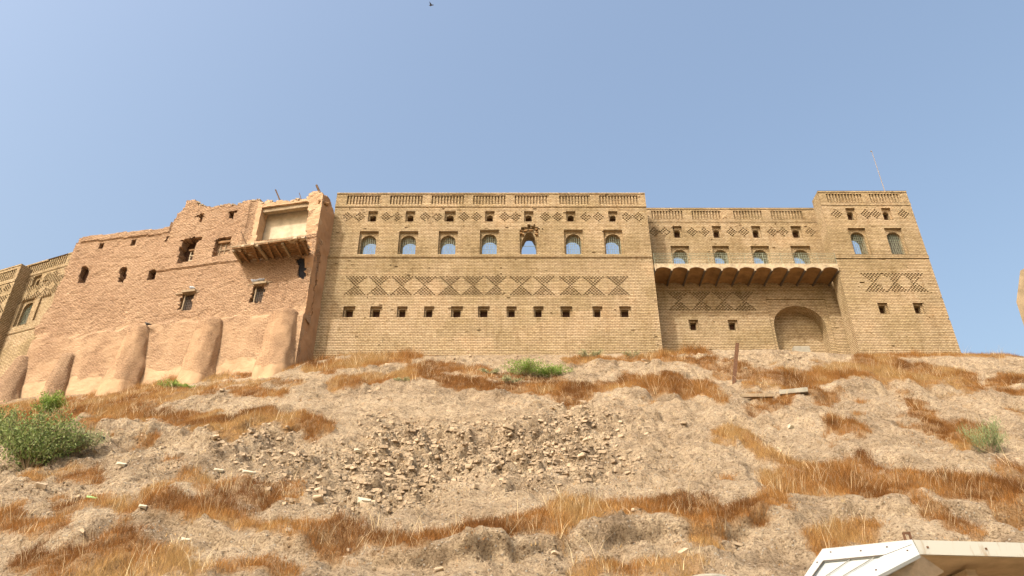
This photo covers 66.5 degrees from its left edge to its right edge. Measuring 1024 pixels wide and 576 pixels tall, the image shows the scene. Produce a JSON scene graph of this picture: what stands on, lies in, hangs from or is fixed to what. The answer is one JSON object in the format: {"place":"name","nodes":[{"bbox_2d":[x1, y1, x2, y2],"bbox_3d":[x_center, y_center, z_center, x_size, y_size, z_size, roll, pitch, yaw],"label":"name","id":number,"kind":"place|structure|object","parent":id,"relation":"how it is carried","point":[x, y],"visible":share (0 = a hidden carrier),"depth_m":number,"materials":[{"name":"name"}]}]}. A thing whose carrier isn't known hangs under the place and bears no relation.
{"place":"outdoors","nodes":[
{"label":"outdoors","id":0,"kind":"place"},
{"bbox_2d":[0,349,1023,575],"bbox_3d":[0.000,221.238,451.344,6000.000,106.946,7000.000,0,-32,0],"label":"hill","id":1,"kind":"structure","parent":0,"point":[507,552],"depth_m":31.18,"materials":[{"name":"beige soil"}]},
{"bbox_2d":[0,400,24,442],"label":"shrub","id":2,"kind":"object","parent":1,"relation":"on","point":[9,416],"visible":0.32,"depth_m":43.99,"materials":[{"name":"green plant"}]},
{"bbox_2d":[0,264,32,349],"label":"brick house","id":3,"kind":"structure","parent":1,"relation":"on","point":[13,281],"depth_m":64.05,"materials":[{"name":"beige brick"}]},
{"bbox_2d":[0,252,71,377],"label":"brick house","id":4,"kind":"structure","parent":1,"relation":"on","point":[45,278],"depth_m":63.25,"materials":[{"name":"beige brick"}]},
{"bbox_2d":[16,299,34,325],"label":"window","id":5,"kind":"structure","parent":4,"relation":"in","point":[27,306],"depth_m":63.72,"materials":[{"name":"glass"}]},
{"bbox_2d":[34,276,41,285],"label":"window","id":6,"kind":"structure","parent":4,"relation":"in","point":[38,279],"depth_m":65.06,"materials":[{"name":"yellow brick"}]},
{"bbox_2d":[35,482,47,488],"bbox_3d":[-18.727,7.852,31.031,0.445,0.201,0.212,14,-6,-11],"label":"stone","id":7,"kind":"object","parent":1,"relation":"on","point":[41,485],"visible":1,"depth_m":30.95,"materials":[{"name":"beige stone"}]},
{"bbox_2d":[0,391,92,470],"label":"shrub","id":8,"kind":"object","parent":1,"relation":"on","point":[30,449],"visible":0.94,"depth_m":36.16,"materials":[{"name":"green plant"}]},
{"bbox_2d":[30,389,68,413],"bbox_3d":[-29.811,7.364,50.444,2.339,1.941,1.269,0,-32,0],"label":"shrub","id":9,"kind":"object","parent":1,"relation":"on","point":[50,400],"visible":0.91,"depth_m":50.26,"materials":[{"name":"green plant"}]},
{"bbox_2d":[48,420,110,452],"bbox_3d":[-20.876,7.231,37.726,3.115,1.652,2.189,0,-32,0],"label":"shrub","id":10,"kind":"object","parent":1,"relation":"on","point":[95,436],"visible":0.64,"depth_m":37.44,"materials":[{"name":"green plant"}]},
{"bbox_2d":[115,462,126,466],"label":"stone","id":11,"kind":"object","parent":1,"relation":"on","point":[122,464],"visible":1,"depth_m":32.72,"materials":[{"name":"beige stone"}]},
{"bbox_2d":[138,504,147,508],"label":"stone","id":12,"kind":"object","parent":1,"relation":"on","point":[142,506],"visible":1,"depth_m":25.34,"materials":[{"name":"beige stone"}]},
{"bbox_2d":[0,184,334,403],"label":"old house","id":13,"kind":"structure","parent":1,"relation":"on","point":[114,292],"depth_m":58.52,"materials":[{"name":"brown brick"}]},
{"bbox_2d":[82,270,88,282],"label":"window","id":14,"kind":"structure","parent":13,"relation":"in","point":[85,276],"depth_m":62.95,"materials":[{"name":"brown wood"}]},
{"bbox_2d":[175,289,198,310],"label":"window","id":15,"kind":"structure","parent":13,"relation":"in","point":[189,294],"depth_m":58.89,"materials":[{"name":"brown wood"}]},
{"bbox_2d":[184,242,196,261],"bbox_3d":[-25.074,-2.643,61.815,2.047,2.703,0.927,0,-32,0],"label":"window","id":16,"kind":"structure","parent":13,"relation":"in","point":[189,254],"depth_m":62.09,"materials":[{"name":"brown wood"}]},
{"bbox_2d":[215,240,230,255],"bbox_3d":[-22.449,-3.054,60.963,1.710,2.069,0.340,-6,-33,10],"label":"window","id":17,"kind":"structure","parent":13,"relation":"in","point":[223,246],"depth_m":61.07,"materials":[{"name":"wood"}]},
{"bbox_2d":[248,281,271,302],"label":"window","id":18,"kind":"structure","parent":13,"relation":"in","point":[258,295],"depth_m":57.82,"materials":[{"name":"brown wood"}]},
{"bbox_2d":[156,379,188,387],"bbox_3d":[-22.506,6.362,51.604,2.163,0.882,1.430,0,-32,0],"label":"shrub","id":19,"kind":"object","parent":1,"relation":"on","point":[176,382],"visible":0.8,"depth_m":51.36,"materials":[{"name":"green plant"}]},
{"bbox_2d":[178,382,194,387],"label":"shrub","id":20,"kind":"object","parent":1,"relation":"on","point":[185,385],"visible":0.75,"depth_m":51.09,"materials":[{"name":"green plant"}]},
{"bbox_2d":[242,469,255,474],"bbox_3d":[-10.045,7.022,29.761,0.527,0.105,0.243,14,-6,-11],"label":"stone","id":21,"kind":"object","parent":1,"relation":"on","point":[249,472],"visible":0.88,"depth_m":29.68,"materials":[{"name":"beige stone"}]},
{"bbox_2d":[312,494,325,503],"bbox_3d":[-6.634,7.328,26.896,0.352,0.126,0.484,-18,-66,4],"label":"stone","id":22,"kind":"object","parent":1,"relation":"on","point":[319,498],"visible":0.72,"depth_m":26.80,"materials":[{"name":"beige stone"}]},
{"bbox_2d":[357,497,370,503],"bbox_3d":[-5.141,7.407,27.059,0.486,0.226,0.334,14,-6,-11],"label":"stone","id":23,"kind":"object","parent":1,"relation":"on","point":[365,500],"visible":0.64,"depth_m":26.98,"materials":[{"name":"beige stone"}]},
{"bbox_2d":[393,376,411,381],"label":"shrub","id":24,"kind":"object","parent":1,"relation":"on","point":[404,379],"visible":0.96,"depth_m":47.26,"materials":[{"name":"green plant"}]},
{"bbox_2d":[399,499,408,505],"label":"stone","id":25,"kind":"object","parent":1,"relation":"on","point":[404,502],"visible":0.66,"depth_m":26.81,"materials":[{"name":"beige stone"}]},
{"bbox_2d":[173,376,652,557],"bbox_3d":[6.929,6.771,34.861,43.191,18.785,24.876,0,-32,0],"label":"rubble","id":26,"kind":"object","parent":1,"relation":"on","point":[491,449],"visible":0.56,"depth_m":32.84,"materials":[{"name":"beige stone"}]},
{"bbox_2d":[434,566,443,572],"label":"stone","id":27,"kind":"object","parent":1,"relation":"on","point":[438,569],"visible":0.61,"depth_m":21.87,"materials":[{"name":"beige stone"}]},
{"bbox_2d":[465,464,472,468],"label":"stone","id":28,"kind":"object","parent":1,"relation":"on","point":[468,466],"visible":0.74,"depth_m":30.74,"materials":[{"name":"beige stone"}]},
{"bbox_2d":[312,193,662,360],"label":"brick house","id":29,"kind":"structure","parent":1,"relation":"on","point":[551,296],"depth_m":59.52,"materials":[{"name":"beige brick"}]},
{"bbox_2d":[343,308,354,316],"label":"window","id":30,"kind":"structure","parent":29,"relation":"in","point":[348,312],"depth_m":58.26,"materials":[{"name":"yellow brick"}]},
{"bbox_2d":[358,233,378,253],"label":"window","id":31,"kind":"structure","parent":29,"relation":"in","point":[365,238],"depth_m":61.76,"materials":[{"name":"yellow brick"}]},
{"bbox_2d":[368,213,377,221],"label":"window","id":32,"kind":"structure","parent":29,"relation":"in","point":[372,216],"depth_m":62.92,"materials":[{"name":"yellow brick"}]},
{"bbox_2d":[370,308,381,316],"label":"window","id":33,"kind":"structure","parent":29,"relation":"in","point":[375,312],"depth_m":58.26,"materials":[{"name":"yellow brick"}]},
{"bbox_2d":[397,308,406,316],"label":"window","id":34,"kind":"structure","parent":29,"relation":"in","point":[402,312],"depth_m":58.26,"materials":[{"name":"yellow brick"}]},
{"bbox_2d":[398,233,417,253],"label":"window","id":35,"kind":"structure","parent":29,"relation":"in","point":[405,239],"depth_m":61.80,"materials":[{"name":"yellow brick"}]},
{"bbox_2d":[406,213,414,221],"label":"window","id":36,"kind":"structure","parent":29,"relation":"in","point":[410,217],"depth_m":62.92,"materials":[{"name":"yellow brick"}]},
{"bbox_2d":[424,308,433,316],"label":"window","id":37,"kind":"structure","parent":29,"relation":"in","point":[428,312],"depth_m":58.26,"materials":[{"name":"yellow brick"}]},
{"bbox_2d":[438,233,457,253],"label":"window","id":38,"kind":"structure","parent":29,"relation":"in","point":[444,238],"depth_m":61.76,"materials":[{"name":"yellow brick"}]},
{"bbox_2d":[445,213,455,221],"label":"window","id":39,"kind":"structure","parent":29,"relation":"in","point":[449,217],"depth_m":62.95,"materials":[{"name":"yellow brick"}]},
{"bbox_2d":[451,308,462,316],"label":"window","id":40,"kind":"structure","parent":29,"relation":"in","point":[455,312],"depth_m":58.26,"materials":[{"name":"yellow brick"}]},
{"bbox_2d":[478,308,489,316],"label":"window","id":41,"kind":"structure","parent":29,"relation":"in","point":[482,312],"depth_m":58.26,"materials":[{"name":"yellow brick"}]},
{"bbox_2d":[480,231,498,253],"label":"window","id":42,"kind":"structure","parent":29,"relation":"in","point":[485,236],"depth_m":61.87,"materials":[{"name":"yellow brick"}]},
{"bbox_2d":[485,213,494,221],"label":"window","id":43,"kind":"structure","parent":29,"relation":"in","point":[489,217],"depth_m":62.95,"materials":[{"name":"yellow brick"}]},
{"bbox_2d":[507,308,516,316],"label":"window","id":44,"kind":"structure","parent":29,"relation":"in","point":[511,312],"depth_m":58.30,"materials":[{"name":"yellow brick"}]},
{"bbox_2d":[524,213,532,221],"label":"window","id":45,"kind":"structure","parent":29,"relation":"in","point":[528,217],"depth_m":62.95,"materials":[{"name":"yellow brick"}]},
{"bbox_2d":[520,228,538,253],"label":"window","id":46,"kind":"structure","parent":29,"relation":"in","point":[525,235],"depth_m":61.93,"materials":[{"name":"yellow brick"}]},
{"bbox_2d":[533,308,543,316],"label":"window","id":47,"kind":"structure","parent":29,"relation":"in","point":[538,312],"depth_m":58.29,"materials":[{"name":"yellow brick"}]},
{"bbox_2d":[560,308,571,316],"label":"window","id":48,"kind":"structure","parent":29,"relation":"in","point":[565,312],"depth_m":58.26,"materials":[{"name":"yellow brick"}]},
{"bbox_2d":[566,213,575,221],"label":"window","id":49,"kind":"structure","parent":29,"relation":"in","point":[570,217],"depth_m":62.92,"materials":[{"name":"yellow brick"}]},
{"bbox_2d":[564,231,583,253],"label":"window","id":50,"kind":"structure","parent":29,"relation":"in","point":[574,237],"depth_m":61.87,"materials":[{"name":"yellow brick"}]},
{"bbox_2d":[592,308,602,316],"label":"window","id":51,"kind":"structure","parent":29,"relation":"in","point":[597,312],"depth_m":58.26,"materials":[{"name":"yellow brick"}]},
{"bbox_2d":[608,213,617,221],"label":"window","id":52,"kind":"structure","parent":29,"relation":"in","point":[612,217],"depth_m":62.92,"materials":[{"name":"yellow brick"}]},
{"bbox_2d":[603,231,623,253],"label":"window","id":53,"kind":"structure","parent":29,"relation":"in","point":[615,237],"depth_m":61.87,"materials":[{"name":"yellow brick"}]},
{"bbox_2d":[619,308,630,316],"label":"window","id":54,"kind":"structure","parent":29,"relation":"in","point":[624,312],"depth_m":58.26,"materials":[{"name":"yellow brick"}]},
{"bbox_2d":[478,367,499,373],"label":"shrub","id":55,"kind":"object","parent":1,"relation":"on","point":[496,370],"visible":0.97,"depth_m":50.11,"materials":[{"name":"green plant"}]},
{"bbox_2d":[56,339,935,399],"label":"wall foot grass","id":56,"kind":"structure","parent":1,"relation":"on","point":[419,355],"depth_m":54.58,"materials":[{"name":"brown plant"}]},
{"bbox_2d":[503,423,513,429],"bbox_3d":[-0.179,6.483,36.442,0.494,0.193,0.322,17,-29,-4],"label":"stone","id":57,"kind":"object","parent":1,"relation":"on","point":[508,426],"visible":1,"depth_m":36.32,"materials":[{"name":"beige stone"}]},
{"bbox_2d":[0,349,1022,575],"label":"gravel","id":58,"kind":"structure","parent":1,"relation":"on","point":[548,559],"depth_m":33.02,"materials":[{"name":"beige stone"}]},
{"bbox_2d":[0,344,1023,575],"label":"dry grass","id":59,"kind":"structure","parent":1,"relation":"on","point":[841,489],"depth_m":28.49,"materials":[{"name":"brown plant"}]},
{"bbox_2d":[500,374,524,382],"bbox_3d":[-0.042,5.515,47.057,1.578,0.680,1.023,19,-37,-28],"label":"shrub","id":60,"kind":"object","parent":1,"relation":"on","point":[507,378],"visible":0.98,"depth_m":46.90,"materials":[{"name":"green plant"}]},
{"bbox_2d":[515,453,521,458],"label":"stone","id":61,"kind":"object","parent":1,"relation":"on","point":[517,456],"visible":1,"depth_m":31.73,"materials":[{"name":"beige stone"}]},
{"bbox_2d":[499,357,553,375],"bbox_3d":[0.937,5.167,49.851,3.499,1.095,2.989,0,-32,0],"label":"shrub","id":62,"kind":"object","parent":1,"relation":"on","point":[527,368],"visible":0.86,"depth_m":49.42,"materials":[{"name":"green plant"}]},
{"bbox_2d":[533,361,573,376],"bbox_3d":[2.740,5.340,50.011,3.042,1.115,2.212,0,-32,0],"label":"shrub","id":63,"kind":"object","parent":1,"relation":"on","point":[556,372],"visible":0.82,"depth_m":49.62,"materials":[{"name":"green plant"}]},
{"bbox_2d":[578,453,584,460],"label":"stone","id":64,"kind":"object","parent":1,"relation":"on","point":[581,456],"visible":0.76,"depth_m":32.43,"materials":[{"name":"beige stone"}]},
{"bbox_2d":[576,349,602,357],"bbox_3d":[5.399,4.601,54.197,2.062,0.876,0.708,-3,-32,5],"label":"shrub","id":65,"kind":"object","parent":1,"relation":"on","point":[583,352],"visible":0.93,"depth_m":54.22,"materials":[{"name":"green plant"}]},
{"bbox_2d":[620,350,638,356],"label":"shrub","id":66,"kind":"object","parent":1,"relation":"on","point":[628,354],"visible":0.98,"depth_m":54.03,"materials":[{"name":"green plant"}]},
{"bbox_2d":[678,547,688,554],"bbox_3d":[5.058,7.857,23.182,0.378,0.139,0.259,-26,0,-20],"label":"stone","id":67,"kind":"object","parent":1,"relation":"on","point":[684,549],"visible":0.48,"depth_m":23.12,"materials":[{"name":"beige stone"}]},
{"bbox_2d":[681,543,692,549],"bbox_3d":[5.335,7.891,23.742,0.346,0.197,0.314,6,-43,-49],"label":"stone","id":68,"kind":"object","parent":1,"relation":"on","point":[689,545],"visible":0.54,"depth_m":23.61,"materials":[{"name":"beige stone"}]},
{"bbox_2d":[693,573,726,575],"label":"concrete pillar","id":69,"kind":"structure","parent":1,"relation":"on","point":[711,574],"depth_m":15.88,"materials":[{"name":"beige concrete"}]},
{"bbox_2d":[732,343,738,384],"bbox_3d":[13.495,4.657,47.160,0.866,2.966,0.160,0,-32,0],"label":"post","id":70,"kind":"object","parent":1,"relation":"on","point":[735,363],"visible":1,"depth_m":47.14,"materials":[{"name":"brown wood"}]},
{"bbox_2d":[740,393,773,397],"bbox_3d":[13.565,5.966,43.231,1.871,0.290,0.220,2,-32,-4],"label":"plank","id":71,"kind":"object","parent":1,"relation":"on","point":[753,395],"visible":0.9,"depth_m":43.14,"materials":[{"name":"brown wood"}]},
{"bbox_2d":[779,387,807,395],"bbox_3d":[15.679,5.769,43.464,1.521,0.359,0.300,-13,-34,19],"label":"plank","id":72,"kind":"object","parent":1,"relation":"on","point":[803,390],"visible":0.9,"depth_m":43.32,"materials":[{"name":"grey wood"}]},
{"bbox_2d":[792,346,810,351],"bbox_3d":[21.020,4.618,56.693,1.140,0.670,0.450,0,-32,0],"label":"stone block","id":73,"kind":"object","parent":1,"relation":"on","point":[802,348],"depth_m":56.57,"materials":[{"name":"beige stone"}]},
{"bbox_2d":[646,191,960,353],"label":"brick house","id":74,"kind":"structure","parent":1,"relation":"on","point":[835,293],"depth_m":60.74,"materials":[{"name":"beige brick"}]},
{"bbox_2d":[672,227,681,237],"bbox_3d":[13.659,-4.373,64.740,0.750,1.217,0.530,0,-32,0],"label":"window","id":75,"kind":"structure","parent":74,"relation":"in","point":[677,232],"depth_m":64.79,"materials":[{"name":"yellow brick"}]},
{"bbox_2d":[671,247,690,263],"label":"window","id":76,"kind":"structure","parent":74,"relation":"in","point":[680,251],"depth_m":63.66,"materials":[{"name":"yellow brick"}]},
{"bbox_2d":[689,321,698,329],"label":"window","id":77,"kind":"structure","parent":74,"relation":"in","point":[693,325],"depth_m":60.08,"materials":[{"name":"yellow brick"}]},
{"bbox_2d":[712,227,721,237],"bbox_3d":[16.909,-4.373,64.740,0.750,1.217,0.530,0,-32,0],"label":"window","id":78,"kind":"structure","parent":74,"relation":"in","point":[716,230],"depth_m":64.77,"materials":[{"name":"yellow brick"}]},
{"bbox_2d":[712,247,730,263],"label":"window","id":79,"kind":"structure","parent":74,"relation":"in","point":[716,250],"depth_m":63.66,"materials":[{"name":"yellow brick"}]},
{"bbox_2d":[728,321,737,329],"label":"window","id":80,"kind":"structure","parent":74,"relation":"in","point":[732,325],"depth_m":60.08,"materials":[{"name":"yellow brick"}]},
{"bbox_2d":[751,227,760,237],"bbox_3d":[20.159,-4.373,64.740,0.750,1.217,0.530,0,-32,0],"label":"window","id":81,"kind":"structure","parent":74,"relation":"in","point":[756,233],"depth_m":64.76,"materials":[{"name":"yellow brick"}]},
{"bbox_2d":[751,247,770,263],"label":"window","id":82,"kind":"structure","parent":74,"relation":"in","point":[761,250],"depth_m":63.66,"materials":[{"name":"yellow brick"}]},
{"bbox_2d":[791,227,801,237],"bbox_3d":[23.471,-4.373,64.740,0.875,1.217,0.530,0,-32,0],"label":"window","id":83,"kind":"structure","parent":74,"relation":"in","point":[796,232],"depth_m":64.76,"materials":[{"name":"yellow brick"}]},
{"bbox_2d":[791,247,812,263],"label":"window","id":84,"kind":"structure","parent":74,"relation":"in","point":[795,250],"depth_m":63.66,"materials":[{"name":"yellow brick"}]},
{"bbox_2d":[846,209,855,219],"bbox_3d":[27.250,-5.698,63.091,0.750,1.217,0.530,0,-32,0],"label":"window","id":85,"kind":"structure","parent":74,"relation":"in","point":[850,212],"depth_m":63.13,"materials":[{"name":"yellow brick"}]},
{"bbox_2d":[848,229,870,253],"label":"window","id":86,"kind":"structure","parent":74,"relation":"in","point":[858,236],"depth_m":61.94,"materials":[{"name":"yellow brick"}]},
{"bbox_2d":[878,304,887,312],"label":"window","id":87,"kind":"structure","parent":74,"relation":"in","point":[882,307],"depth_m":58.44,"materials":[{"name":"yellow brick"}]},
{"bbox_2d":[881,209,891,219],"bbox_3d":[30.125,-5.698,63.091,0.750,1.217,0.530,0,-32,0],"label":"window","id":88,"kind":"structure","parent":74,"relation":"in","point":[886,213],"depth_m":63.13,"materials":[{"name":"yellow brick"}]},
{"bbox_2d":[884,229,907,253],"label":"window","id":89,"kind":"structure","parent":74,"relation":"in","point":[894,236],"depth_m":61.79,"materials":[{"name":"yellow brick"}]},
{"bbox_2d":[913,304,923,312],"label":"window","id":90,"kind":"structure","parent":74,"relation":"in","point":[917,307],"depth_m":58.44,"materials":[{"name":"yellow brick"}]},
{"bbox_2d":[805,532,1023,575],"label":"kiosk","id":91,"kind":"object","parent":1,"relation":"on","point":[906,557],"visible":1,"depth_m":7.85,"materials":[{"name":"white metal"}]},
{"bbox_2d":[956,415,1009,452],"bbox_3d":[19.501,6.091,32.291,1.892,1.815,1.629,-11,-34,17],"label":"shrub","id":92,"kind":"object","parent":1,"relation":"on","point":[993,437],"visible":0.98,"depth_m":32.08,"materials":[{"name":"green plant"}]},
{"bbox_2d":[1016,269,1023,324],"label":"stone sculpture","id":93,"kind":"object","parent":1,"relation":"on","point":[1020,299],"visible":1,"depth_m":35.15,"materials":[{"name":"beige stone"}]},
{"bbox_2d":[0,0,1023,355],"label":"sky","id":94,"kind":"structure","parent":0,"point":[115,115],"materials":[{"name":"blue"}]}
]}

